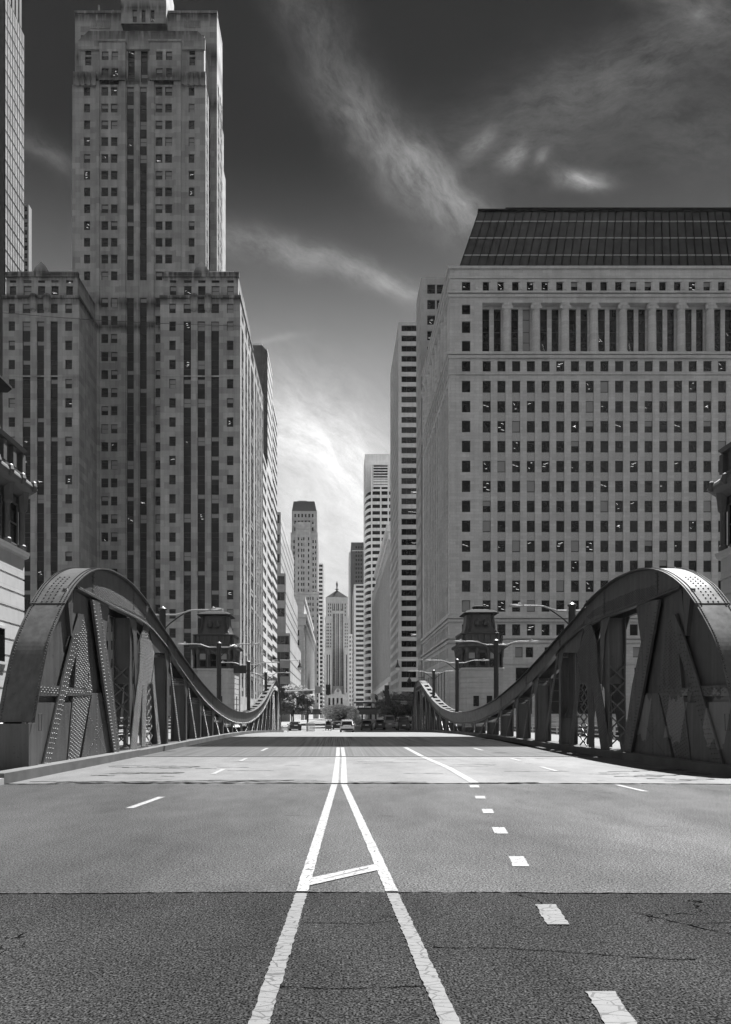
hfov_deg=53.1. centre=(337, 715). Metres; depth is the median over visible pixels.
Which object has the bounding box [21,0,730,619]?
sky
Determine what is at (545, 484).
window
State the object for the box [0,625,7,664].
window
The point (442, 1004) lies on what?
road marking
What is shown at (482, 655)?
window
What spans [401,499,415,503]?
window
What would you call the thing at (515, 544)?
window
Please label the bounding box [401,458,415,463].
window
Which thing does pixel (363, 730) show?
road
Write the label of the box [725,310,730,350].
window
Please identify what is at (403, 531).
window
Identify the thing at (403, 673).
window
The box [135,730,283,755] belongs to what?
kerb
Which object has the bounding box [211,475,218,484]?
window
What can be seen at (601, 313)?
window
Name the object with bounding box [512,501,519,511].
window
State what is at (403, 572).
window
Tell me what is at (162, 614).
street lamp
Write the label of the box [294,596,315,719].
civic building
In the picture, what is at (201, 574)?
window
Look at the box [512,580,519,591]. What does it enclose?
window
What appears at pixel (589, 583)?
window
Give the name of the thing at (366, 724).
parked car
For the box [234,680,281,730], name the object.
bridge truss
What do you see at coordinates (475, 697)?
window
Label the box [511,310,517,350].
window
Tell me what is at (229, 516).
window
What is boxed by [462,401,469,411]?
window
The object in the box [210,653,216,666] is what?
window
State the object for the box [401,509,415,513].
window
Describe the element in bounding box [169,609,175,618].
window
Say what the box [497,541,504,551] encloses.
window
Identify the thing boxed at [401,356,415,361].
window
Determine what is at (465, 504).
window
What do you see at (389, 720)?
parked van
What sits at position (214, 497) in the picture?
window
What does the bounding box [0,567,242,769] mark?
bridge truss
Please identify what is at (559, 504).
window
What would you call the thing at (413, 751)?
road marking
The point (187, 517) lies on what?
window
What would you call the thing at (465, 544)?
window
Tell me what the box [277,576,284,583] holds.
window
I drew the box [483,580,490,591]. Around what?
window
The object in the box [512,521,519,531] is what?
window
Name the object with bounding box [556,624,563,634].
window
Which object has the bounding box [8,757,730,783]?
road
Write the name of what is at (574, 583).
window
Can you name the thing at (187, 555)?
window
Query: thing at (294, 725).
parked car
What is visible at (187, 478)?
window
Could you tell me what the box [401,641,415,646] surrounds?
window
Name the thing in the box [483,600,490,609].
window
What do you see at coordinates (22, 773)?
kerb
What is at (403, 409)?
window
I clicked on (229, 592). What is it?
window
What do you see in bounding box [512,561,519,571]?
window
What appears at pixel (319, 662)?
office building
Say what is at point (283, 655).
window
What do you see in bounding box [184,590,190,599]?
window
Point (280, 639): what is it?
window
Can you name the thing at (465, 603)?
window
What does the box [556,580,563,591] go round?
window
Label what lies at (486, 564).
window
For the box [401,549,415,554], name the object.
window
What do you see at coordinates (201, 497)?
window
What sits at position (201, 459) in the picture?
window
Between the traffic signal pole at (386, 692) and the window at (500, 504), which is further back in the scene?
the window at (500, 504)
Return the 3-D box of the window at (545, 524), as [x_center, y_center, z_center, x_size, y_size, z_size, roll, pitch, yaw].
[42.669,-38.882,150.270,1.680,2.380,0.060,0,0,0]
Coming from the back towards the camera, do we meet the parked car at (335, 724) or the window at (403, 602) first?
the window at (403, 602)
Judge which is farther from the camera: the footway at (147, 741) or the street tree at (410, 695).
the street tree at (410, 695)
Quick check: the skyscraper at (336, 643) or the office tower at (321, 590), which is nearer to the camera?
the office tower at (321, 590)
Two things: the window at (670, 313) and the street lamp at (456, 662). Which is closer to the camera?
the street lamp at (456, 662)
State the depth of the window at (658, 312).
151.70 m
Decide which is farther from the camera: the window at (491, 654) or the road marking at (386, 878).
the window at (491, 654)
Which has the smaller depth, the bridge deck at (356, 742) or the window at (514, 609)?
the bridge deck at (356, 742)
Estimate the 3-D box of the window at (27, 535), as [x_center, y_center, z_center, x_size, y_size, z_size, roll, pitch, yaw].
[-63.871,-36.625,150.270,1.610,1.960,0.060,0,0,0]
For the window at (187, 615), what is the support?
in the skyscraper at (141, 444)
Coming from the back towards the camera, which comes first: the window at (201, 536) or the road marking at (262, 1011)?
the window at (201, 536)
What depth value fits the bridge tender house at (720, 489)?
28.08 m
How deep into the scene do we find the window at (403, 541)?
241.48 m
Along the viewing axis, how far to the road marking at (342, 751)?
30.23 m
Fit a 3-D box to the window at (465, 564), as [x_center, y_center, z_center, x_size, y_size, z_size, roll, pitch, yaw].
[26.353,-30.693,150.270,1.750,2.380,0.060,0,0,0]
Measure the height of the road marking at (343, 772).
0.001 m
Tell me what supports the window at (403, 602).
in the office tower at (403, 511)
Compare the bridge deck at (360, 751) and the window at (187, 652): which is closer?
the bridge deck at (360, 751)
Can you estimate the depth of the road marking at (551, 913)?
5.49 m
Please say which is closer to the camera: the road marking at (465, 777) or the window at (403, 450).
the road marking at (465, 777)
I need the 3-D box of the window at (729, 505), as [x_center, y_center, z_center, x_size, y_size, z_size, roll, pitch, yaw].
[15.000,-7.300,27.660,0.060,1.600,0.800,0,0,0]
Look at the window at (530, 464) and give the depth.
150.30 m
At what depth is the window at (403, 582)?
241.48 m
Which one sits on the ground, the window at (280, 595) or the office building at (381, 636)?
the office building at (381, 636)
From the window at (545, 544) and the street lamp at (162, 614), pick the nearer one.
the street lamp at (162, 614)
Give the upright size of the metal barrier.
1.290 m
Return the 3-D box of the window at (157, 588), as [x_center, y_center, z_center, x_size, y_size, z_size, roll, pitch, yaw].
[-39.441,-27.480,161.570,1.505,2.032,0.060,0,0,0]
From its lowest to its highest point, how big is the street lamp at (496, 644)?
5.170 m
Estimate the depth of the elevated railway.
267.60 m
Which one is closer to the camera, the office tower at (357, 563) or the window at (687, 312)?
the window at (687, 312)
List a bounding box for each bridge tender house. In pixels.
[0,375,37,723]
[189,607,242,726]
[451,605,506,730]
[707,442,730,604]
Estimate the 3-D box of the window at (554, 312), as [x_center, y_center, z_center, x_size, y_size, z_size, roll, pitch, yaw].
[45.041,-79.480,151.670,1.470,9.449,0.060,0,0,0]
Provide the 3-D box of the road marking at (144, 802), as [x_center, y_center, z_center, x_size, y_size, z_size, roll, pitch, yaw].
[-3.300,1.492,12.625,0.130,0.001,1.664,0,0,4]
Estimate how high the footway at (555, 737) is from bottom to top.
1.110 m
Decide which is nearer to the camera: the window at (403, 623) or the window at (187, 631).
the window at (187, 631)
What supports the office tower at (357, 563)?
on the ground
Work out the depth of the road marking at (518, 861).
7.48 m
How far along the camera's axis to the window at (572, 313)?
151.70 m
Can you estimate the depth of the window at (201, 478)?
150.30 m
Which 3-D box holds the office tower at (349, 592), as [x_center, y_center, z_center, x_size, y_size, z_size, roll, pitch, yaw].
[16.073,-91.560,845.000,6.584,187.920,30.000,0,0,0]
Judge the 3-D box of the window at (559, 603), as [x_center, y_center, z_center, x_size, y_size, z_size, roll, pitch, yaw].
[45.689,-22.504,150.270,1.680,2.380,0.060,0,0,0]
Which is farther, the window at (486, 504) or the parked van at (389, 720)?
the window at (486, 504)
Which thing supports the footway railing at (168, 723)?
on the footway at (147, 741)
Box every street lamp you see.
[156,606,222,717]
[178,642,259,716]
[221,661,278,709]
[250,671,290,716]
[407,673,424,725]
[408,670,454,716]
[425,658,488,711]
[453,639,538,716]
[509,602,579,717]
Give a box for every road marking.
[127,797,162,807]
[248,893,306,1023]
[296,784,336,890]
[308,864,378,884]
[332,757,339,782]
[336,747,339,755]
[341,747,345,755]
[341,757,346,782]
[341,784,397,890]
[387,893,460,1023]
[403,747,422,755]
[422,757,451,767]
[446,768,478,782]
[475,796,485,798]
[482,809,493,812]
[492,827,507,832]
[509,856,528,865]
[535,904,568,923]
[585,991,636,1023]
[617,785,644,790]
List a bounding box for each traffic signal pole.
[278,657,330,698]
[384,657,417,705]
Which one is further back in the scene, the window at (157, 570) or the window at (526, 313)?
the window at (157, 570)
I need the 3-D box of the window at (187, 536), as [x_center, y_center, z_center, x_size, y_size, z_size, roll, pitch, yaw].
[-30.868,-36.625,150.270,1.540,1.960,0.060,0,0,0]
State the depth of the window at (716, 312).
151.70 m
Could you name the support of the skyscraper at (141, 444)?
on the ground
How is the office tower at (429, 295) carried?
on the ground
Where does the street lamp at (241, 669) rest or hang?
attached to the bridge truss at (261, 707)
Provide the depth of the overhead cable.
148.47 m
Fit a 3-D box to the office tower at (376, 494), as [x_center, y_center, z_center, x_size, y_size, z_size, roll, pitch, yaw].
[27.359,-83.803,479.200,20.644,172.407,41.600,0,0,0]
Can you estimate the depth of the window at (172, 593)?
150.30 m
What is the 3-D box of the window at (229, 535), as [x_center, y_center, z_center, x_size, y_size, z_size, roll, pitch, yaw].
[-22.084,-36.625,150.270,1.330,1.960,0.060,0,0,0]
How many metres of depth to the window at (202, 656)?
84.29 m
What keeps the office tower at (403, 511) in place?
on the ground
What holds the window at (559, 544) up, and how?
in the office building at (576, 408)
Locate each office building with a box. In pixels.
[277,512,300,721]
[319,616,324,717]
[348,634,351,707]
[370,525,389,719]
[420,207,730,726]
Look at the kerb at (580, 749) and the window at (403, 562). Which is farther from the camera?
the window at (403, 562)
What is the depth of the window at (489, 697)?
82.58 m
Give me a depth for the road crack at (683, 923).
5.25 m
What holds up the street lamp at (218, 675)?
attached to the bridge truss at (61, 696)
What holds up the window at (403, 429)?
in the office tower at (403, 511)
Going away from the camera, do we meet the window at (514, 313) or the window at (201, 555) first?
the window at (201, 555)
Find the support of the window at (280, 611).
in the office building at (288, 652)
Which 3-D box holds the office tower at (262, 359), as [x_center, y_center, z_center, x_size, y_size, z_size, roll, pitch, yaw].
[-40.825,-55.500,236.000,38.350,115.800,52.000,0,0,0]
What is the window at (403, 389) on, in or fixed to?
in the office tower at (403, 511)
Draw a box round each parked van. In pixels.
[382,715,395,727]
[394,717,409,729]
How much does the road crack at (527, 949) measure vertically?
0.001 m
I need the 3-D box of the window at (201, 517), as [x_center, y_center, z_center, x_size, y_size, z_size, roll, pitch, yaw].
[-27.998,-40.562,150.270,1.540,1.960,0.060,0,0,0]
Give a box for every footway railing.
[118,717,243,734]
[448,717,626,739]
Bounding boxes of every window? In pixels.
[0,493,1,537]
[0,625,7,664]
[10,501,17,545]
[23,590,29,599]
[24,571,29,579]
[25,533,29,541]
[140,587,146,595]
[156,569,159,577]
[156,587,159,595]
[169,571,175,579]
[169,590,175,598]
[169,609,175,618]
[169,628,175,637]
[184,418,190,426]
[184,437,190,445]
[184,456,190,465]
[184,475,190,484]
[184,494,190,503]
[184,514,190,522]
[184,533,190,541]
[184,552,190,560]
[184,571,190,579]
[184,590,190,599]
[184,609,190,618]
[184,628,190,637]
[184,648,190,656]
[198,418,204,426]
[198,437,204,445]
[198,456,204,465]
[198,475,204,484]
[198,494,204,503]
[198,514,204,522]
[198,533,204,541]
[198,552,204,560]
[198,571,204,579]
[198,590,204,599]
[199,653,205,666]
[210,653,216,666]
[211,379,218,388]
[211,399,218,407]
[211,418,218,426]
[211,437,218,445]
[211,456,218,465]
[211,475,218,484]
[211,494,218,503]
[211,514,218,522]
[211,533,218,541]
[211,552,218,560]
[211,571,218,579]
[211,590,218,599]
[221,653,226,666]
[227,514,232,522]
[227,533,232,541]
[227,552,232,560]
[227,571,232,579]
[227,590,232,598]
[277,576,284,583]
[277,592,284,600]
[277,608,284,616]
[277,636,288,643]
[277,652,288,659]
[277,668,288,676]
[356,546,363,573]
[401,326,415,330]
[401,336,415,340]
[401,346,415,351]
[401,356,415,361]
[401,366,415,371]
[401,377,415,381]
[401,387,415,391]
[401,397,415,401]
[401,407,415,412]
[401,417,415,422]
[401,427,415,432]
[401,438,415,442]
[401,448,415,452]
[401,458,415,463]
[401,468,415,473]
[401,478,415,483]
[401,488,415,493]
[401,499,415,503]
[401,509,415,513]
[401,519,415,524]
[401,529,415,534]
[401,539,415,544]
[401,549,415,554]
[401,560,415,564]
[401,570,415,575]
[401,580,415,585]
[401,590,415,595]
[401,600,415,605]
[401,610,415,615]
[401,621,415,625]
[401,631,415,636]
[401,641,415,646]
[401,651,415,656]
[401,661,415,666]
[401,671,415,676]
[401,682,415,687]
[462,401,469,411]
[462,421,469,431]
[462,441,469,451]
[462,461,469,471]
[462,481,469,491]
[462,501,469,511]
[462,521,469,531]
[462,541,469,551]
[462,561,469,571]
[462,580,469,591]
[462,600,469,611]
[468,652,474,665]
[473,695,479,706]
[479,652,485,665]
[482,310,488,350]
[483,441,490,452]
[483,461,490,471]
[483,481,490,491]
[483,501,490,511]
[483,521,490,531]
[483,541,490,551]
[483,561,490,571]
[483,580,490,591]
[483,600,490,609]
[486,695,492,702]
[490,652,493,665]
[494,310,500,350]
[497,441,504,452]
[497,461,504,471]
[497,481,504,491]
[497,501,504,511]
[497,521,504,531]
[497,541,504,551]
[497,561,504,571]
[497,580,504,591]
[497,600,504,611]
[497,624,504,634]
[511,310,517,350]
[512,461,519,471]
[512,481,519,491]
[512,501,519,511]
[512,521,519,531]
[512,541,519,551]
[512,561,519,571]
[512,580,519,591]
[512,600,519,611]
[512,624,519,634]
[523,310,529,350]
[527,461,534,471]
[527,481,534,491]
[527,501,534,511]
[527,521,534,531]
[527,541,534,551]
[527,561,534,571]
[527,580,534,591]
[527,600,534,611]
[527,624,534,634]
[540,310,546,350]
[542,481,548,491]
[542,501,548,511]
[542,521,548,531]
[542,541,548,551]
[542,561,548,571]
[542,580,548,591]
[542,600,548,611]
[542,624,548,634]
[552,310,557,350]
[556,501,563,511]
[556,521,563,531]
[556,541,563,551]
[556,561,563,571]
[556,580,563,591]
[556,600,563,611]
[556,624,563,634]
[569,310,575,350]
[571,521,578,531]
[571,541,578,551]
[571,561,578,571]
[571,580,578,591]
[571,600,578,611]
[581,310,586,350]
[586,541,592,551]
[586,561,592,571]
[586,580,592,591]
[598,310,604,350]
[600,561,607,571]
[600,580,607,587]
[609,310,615,350]
[627,310,632,350]
[638,310,644,350]
[656,310,661,350]
[667,310,673,350]
[685,310,690,350]
[696,310,702,350]
[714,310,719,350]
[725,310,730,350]
[728,503,730,545]
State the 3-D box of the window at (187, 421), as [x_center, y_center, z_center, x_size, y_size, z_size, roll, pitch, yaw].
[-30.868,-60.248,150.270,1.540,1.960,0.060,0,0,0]
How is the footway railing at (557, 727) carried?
on the footway at (555, 737)
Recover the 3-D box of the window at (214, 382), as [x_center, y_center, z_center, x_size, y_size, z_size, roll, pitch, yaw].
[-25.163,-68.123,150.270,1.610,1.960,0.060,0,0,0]
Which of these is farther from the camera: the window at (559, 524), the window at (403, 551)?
the window at (403, 551)
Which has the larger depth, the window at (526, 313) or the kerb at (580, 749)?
the window at (526, 313)
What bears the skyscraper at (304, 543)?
on the ground
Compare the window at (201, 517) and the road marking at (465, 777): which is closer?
the road marking at (465, 777)
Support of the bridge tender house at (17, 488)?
on the footway at (147, 741)
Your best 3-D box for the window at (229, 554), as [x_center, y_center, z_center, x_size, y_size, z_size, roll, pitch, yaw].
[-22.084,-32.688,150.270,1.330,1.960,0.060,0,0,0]
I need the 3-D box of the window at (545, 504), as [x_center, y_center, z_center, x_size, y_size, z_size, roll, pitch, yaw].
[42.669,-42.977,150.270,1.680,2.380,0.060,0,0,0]
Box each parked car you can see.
[287,722,301,730]
[332,721,340,728]
[338,720,354,731]
[359,720,372,729]
[373,719,385,728]
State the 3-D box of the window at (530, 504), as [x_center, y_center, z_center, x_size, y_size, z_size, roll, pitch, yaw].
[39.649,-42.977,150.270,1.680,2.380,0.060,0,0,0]
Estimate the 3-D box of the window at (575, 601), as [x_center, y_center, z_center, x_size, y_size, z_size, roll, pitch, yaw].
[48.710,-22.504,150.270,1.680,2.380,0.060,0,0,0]
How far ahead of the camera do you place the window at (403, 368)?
241.48 m
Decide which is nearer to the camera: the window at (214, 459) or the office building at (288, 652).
the window at (214, 459)
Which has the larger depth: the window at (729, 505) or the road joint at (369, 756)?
the window at (729, 505)
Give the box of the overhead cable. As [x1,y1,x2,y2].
[0,312,228,325]
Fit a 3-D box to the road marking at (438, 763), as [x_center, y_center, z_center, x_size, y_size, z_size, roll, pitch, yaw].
[3.140,1.492,23.800,0.200,0.001,5.603,0,0,-1]
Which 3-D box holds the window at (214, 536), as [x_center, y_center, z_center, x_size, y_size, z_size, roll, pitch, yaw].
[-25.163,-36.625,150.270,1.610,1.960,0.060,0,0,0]
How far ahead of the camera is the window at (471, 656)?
82.78 m
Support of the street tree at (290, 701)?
on the road at (363, 730)
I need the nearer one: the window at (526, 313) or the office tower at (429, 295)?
the window at (526, 313)
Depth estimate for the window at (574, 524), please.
150.30 m
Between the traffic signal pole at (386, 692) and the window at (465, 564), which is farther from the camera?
the window at (465, 564)
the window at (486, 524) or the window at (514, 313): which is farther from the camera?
the window at (514, 313)
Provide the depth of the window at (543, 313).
151.70 m
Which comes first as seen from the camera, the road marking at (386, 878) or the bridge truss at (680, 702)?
the road marking at (386, 878)
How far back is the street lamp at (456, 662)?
63.88 m
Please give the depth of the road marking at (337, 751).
30.23 m
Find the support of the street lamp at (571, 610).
attached to the bridge truss at (680, 702)
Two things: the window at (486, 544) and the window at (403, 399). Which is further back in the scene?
the window at (403, 399)
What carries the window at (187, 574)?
in the skyscraper at (141, 444)
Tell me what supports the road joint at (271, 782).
on the road at (413, 770)
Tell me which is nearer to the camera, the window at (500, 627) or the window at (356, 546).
the window at (500, 627)
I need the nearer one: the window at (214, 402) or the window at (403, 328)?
the window at (214, 402)
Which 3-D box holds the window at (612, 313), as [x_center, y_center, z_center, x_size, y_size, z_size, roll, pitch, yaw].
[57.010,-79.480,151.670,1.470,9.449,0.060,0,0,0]
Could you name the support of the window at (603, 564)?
in the office building at (576, 408)
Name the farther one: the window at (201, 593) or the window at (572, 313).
the window at (572, 313)
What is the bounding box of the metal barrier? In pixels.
[306,723,314,730]
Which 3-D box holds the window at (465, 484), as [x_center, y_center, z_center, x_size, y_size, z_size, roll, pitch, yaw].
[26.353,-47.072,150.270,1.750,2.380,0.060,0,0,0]
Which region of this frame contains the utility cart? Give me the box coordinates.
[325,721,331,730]
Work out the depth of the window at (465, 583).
150.30 m
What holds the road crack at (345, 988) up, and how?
on the road at (149, 958)
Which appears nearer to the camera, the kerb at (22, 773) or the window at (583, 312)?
the kerb at (22, 773)
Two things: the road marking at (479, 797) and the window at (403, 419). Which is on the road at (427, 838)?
the road marking at (479, 797)
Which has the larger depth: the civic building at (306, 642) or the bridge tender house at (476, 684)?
the civic building at (306, 642)
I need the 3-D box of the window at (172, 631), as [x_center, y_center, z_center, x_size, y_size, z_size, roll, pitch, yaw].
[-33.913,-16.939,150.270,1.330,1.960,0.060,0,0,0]
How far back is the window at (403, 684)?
241.48 m
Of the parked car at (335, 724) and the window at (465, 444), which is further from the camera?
the window at (465, 444)
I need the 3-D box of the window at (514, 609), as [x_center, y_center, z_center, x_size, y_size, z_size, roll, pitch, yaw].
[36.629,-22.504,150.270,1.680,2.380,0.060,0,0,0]
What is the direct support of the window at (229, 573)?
in the skyscraper at (141, 444)
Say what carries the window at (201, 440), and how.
in the skyscraper at (141, 444)
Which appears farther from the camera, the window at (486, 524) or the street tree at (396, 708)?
the window at (486, 524)
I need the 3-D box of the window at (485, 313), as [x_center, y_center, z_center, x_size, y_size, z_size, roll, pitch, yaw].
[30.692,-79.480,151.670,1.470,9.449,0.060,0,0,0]
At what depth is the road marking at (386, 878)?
8.34 m
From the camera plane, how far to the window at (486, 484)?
150.30 m
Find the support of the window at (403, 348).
in the office tower at (403, 511)
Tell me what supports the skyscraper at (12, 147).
on the ground
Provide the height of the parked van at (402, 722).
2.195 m
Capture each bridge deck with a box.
[144,747,593,755]
[186,737,538,746]
[232,732,476,736]
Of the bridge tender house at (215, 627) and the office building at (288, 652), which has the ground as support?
the office building at (288, 652)
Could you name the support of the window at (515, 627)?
in the office building at (576, 408)
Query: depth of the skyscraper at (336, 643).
958.50 m
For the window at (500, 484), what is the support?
in the office building at (576, 408)
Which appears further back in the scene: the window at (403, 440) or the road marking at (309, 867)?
the window at (403, 440)
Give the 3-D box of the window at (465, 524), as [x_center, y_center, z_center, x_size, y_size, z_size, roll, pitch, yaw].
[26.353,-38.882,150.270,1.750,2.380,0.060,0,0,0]
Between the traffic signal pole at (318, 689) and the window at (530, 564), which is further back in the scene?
the window at (530, 564)
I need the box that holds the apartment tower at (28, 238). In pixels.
[25,204,31,270]
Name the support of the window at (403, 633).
in the office tower at (403, 511)
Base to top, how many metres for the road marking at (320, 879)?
0.001 m
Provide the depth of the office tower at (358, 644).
640.19 m
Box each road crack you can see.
[0,892,730,893]
[280,986,413,988]
[433,946,665,958]
[635,912,730,933]
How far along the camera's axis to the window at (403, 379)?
241.48 m
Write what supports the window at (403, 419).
in the office tower at (403, 511)
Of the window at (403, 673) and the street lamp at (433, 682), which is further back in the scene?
the window at (403, 673)
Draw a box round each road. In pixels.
[0,784,730,892]
[0,893,730,1023]
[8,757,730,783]
[119,728,617,731]
[301,719,391,727]
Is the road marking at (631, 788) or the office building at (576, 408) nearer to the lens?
the road marking at (631, 788)
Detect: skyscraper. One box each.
[0,0,24,429]
[2,0,262,726]
[291,501,318,718]
[325,582,348,706]
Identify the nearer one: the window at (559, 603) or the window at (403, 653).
the window at (559, 603)
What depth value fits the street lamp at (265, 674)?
82.53 m
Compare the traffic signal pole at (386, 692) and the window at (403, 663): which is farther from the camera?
the window at (403, 663)
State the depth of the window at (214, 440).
150.30 m
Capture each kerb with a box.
[0,750,140,783]
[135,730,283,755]
[409,730,602,755]
[599,750,730,776]
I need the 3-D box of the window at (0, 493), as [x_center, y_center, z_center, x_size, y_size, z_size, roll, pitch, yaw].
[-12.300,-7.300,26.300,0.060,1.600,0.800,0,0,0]
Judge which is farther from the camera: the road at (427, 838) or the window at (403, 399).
the window at (403, 399)
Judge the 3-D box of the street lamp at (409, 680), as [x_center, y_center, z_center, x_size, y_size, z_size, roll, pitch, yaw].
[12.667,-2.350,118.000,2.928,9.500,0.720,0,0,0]
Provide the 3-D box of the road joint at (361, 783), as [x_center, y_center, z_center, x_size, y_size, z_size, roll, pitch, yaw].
[1.180,1.496,16.067,16.920,0.001,0.369,0,0,0]
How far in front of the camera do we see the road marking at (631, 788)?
14.97 m
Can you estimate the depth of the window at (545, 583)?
150.30 m
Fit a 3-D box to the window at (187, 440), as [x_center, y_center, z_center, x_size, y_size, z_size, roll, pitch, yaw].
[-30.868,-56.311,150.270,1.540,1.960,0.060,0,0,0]
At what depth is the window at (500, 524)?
150.30 m
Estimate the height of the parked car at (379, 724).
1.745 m
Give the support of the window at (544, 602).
in the office building at (576, 408)
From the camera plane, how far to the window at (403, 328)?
241.48 m
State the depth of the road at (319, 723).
198.09 m
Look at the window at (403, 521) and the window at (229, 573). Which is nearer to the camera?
the window at (229, 573)
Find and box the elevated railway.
[281,702,378,721]
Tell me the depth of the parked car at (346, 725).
98.84 m
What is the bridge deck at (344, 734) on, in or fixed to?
on the road at (363, 730)
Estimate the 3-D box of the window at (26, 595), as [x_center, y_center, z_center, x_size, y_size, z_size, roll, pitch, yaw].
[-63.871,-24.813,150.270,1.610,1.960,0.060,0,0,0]
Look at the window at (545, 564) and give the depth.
150.30 m
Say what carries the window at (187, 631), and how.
in the skyscraper at (141, 444)
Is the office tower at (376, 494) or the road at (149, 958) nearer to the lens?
the road at (149, 958)
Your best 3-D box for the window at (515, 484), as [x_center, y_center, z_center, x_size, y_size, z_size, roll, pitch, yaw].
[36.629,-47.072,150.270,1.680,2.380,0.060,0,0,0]
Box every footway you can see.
[0,733,170,770]
[474,731,619,748]
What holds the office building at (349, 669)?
on the ground
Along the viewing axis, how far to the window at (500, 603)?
150.30 m
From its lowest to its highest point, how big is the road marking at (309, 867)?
0.001 m
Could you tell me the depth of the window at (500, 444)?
150.30 m
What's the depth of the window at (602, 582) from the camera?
150.30 m
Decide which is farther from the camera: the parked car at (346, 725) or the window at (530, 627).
the window at (530, 627)
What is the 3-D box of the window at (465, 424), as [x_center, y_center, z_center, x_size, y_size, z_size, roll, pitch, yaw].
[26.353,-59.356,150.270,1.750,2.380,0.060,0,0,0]
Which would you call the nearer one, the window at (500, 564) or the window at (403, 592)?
the window at (500, 564)
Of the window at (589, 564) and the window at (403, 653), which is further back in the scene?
the window at (403, 653)
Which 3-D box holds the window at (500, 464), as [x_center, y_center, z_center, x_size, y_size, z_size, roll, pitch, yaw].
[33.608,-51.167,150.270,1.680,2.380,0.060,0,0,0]
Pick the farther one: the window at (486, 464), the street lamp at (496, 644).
the window at (486, 464)
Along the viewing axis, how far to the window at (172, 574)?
150.30 m
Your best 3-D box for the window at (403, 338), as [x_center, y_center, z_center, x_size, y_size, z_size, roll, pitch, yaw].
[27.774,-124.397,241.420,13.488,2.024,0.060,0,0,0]
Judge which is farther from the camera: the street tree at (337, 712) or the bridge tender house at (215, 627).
the street tree at (337, 712)
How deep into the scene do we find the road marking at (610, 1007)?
3.72 m
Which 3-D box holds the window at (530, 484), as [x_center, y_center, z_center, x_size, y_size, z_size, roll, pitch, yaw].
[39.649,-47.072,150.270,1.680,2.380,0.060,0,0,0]
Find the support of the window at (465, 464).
in the office building at (576, 408)
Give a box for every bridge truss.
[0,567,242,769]
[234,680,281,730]
[411,680,472,730]
[462,567,730,764]
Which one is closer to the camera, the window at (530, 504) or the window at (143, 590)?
the window at (530, 504)
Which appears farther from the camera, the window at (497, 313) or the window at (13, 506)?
the window at (497, 313)
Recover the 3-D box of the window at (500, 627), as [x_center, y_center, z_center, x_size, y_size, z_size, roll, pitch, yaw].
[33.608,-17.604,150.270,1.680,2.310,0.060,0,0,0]
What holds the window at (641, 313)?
in the office building at (576, 408)
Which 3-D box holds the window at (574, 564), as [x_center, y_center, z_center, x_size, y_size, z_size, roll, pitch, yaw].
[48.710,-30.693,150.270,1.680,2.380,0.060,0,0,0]
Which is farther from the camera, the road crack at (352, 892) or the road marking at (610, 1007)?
the road crack at (352, 892)
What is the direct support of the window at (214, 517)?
in the skyscraper at (141, 444)
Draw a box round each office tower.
[252,343,276,688]
[319,564,323,717]
[349,552,349,633]
[350,542,363,633]
[352,584,363,717]
[364,454,389,718]
[390,322,415,719]
[416,277,444,680]
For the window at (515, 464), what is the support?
in the office building at (576, 408)
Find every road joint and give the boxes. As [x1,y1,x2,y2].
[38,780,287,781]
[48,783,686,783]
[57,782,538,783]
[138,756,601,756]
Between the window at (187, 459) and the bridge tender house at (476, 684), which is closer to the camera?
the bridge tender house at (476, 684)
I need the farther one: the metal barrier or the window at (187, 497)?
the window at (187, 497)
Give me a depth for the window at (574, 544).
150.30 m
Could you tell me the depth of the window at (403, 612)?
241.48 m
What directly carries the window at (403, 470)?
in the office tower at (403, 511)
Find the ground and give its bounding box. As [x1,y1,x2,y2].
[118,732,618,738]
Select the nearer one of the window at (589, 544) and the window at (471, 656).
the window at (471, 656)
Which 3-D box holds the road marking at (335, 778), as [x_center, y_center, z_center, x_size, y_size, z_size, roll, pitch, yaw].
[-0.030,1.492,21.350,0.150,0.001,10.301,0,0,0]
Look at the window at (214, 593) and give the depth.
150.30 m
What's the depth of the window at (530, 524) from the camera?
150.30 m
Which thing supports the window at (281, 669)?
in the office building at (288, 652)
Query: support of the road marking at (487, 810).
on the road at (427, 838)
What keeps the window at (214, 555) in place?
in the skyscraper at (141, 444)
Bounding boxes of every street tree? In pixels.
[281,683,315,721]
[321,703,360,725]
[374,691,411,722]
[401,691,412,719]
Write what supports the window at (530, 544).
in the office building at (576, 408)
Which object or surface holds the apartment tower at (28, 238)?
on the ground
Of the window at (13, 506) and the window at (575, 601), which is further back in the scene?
the window at (575, 601)
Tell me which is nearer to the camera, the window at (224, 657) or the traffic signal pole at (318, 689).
the window at (224, 657)
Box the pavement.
[119,718,616,727]
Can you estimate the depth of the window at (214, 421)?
150.30 m
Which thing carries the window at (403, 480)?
in the office tower at (403, 511)
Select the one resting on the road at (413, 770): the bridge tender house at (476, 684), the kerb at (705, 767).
the kerb at (705, 767)

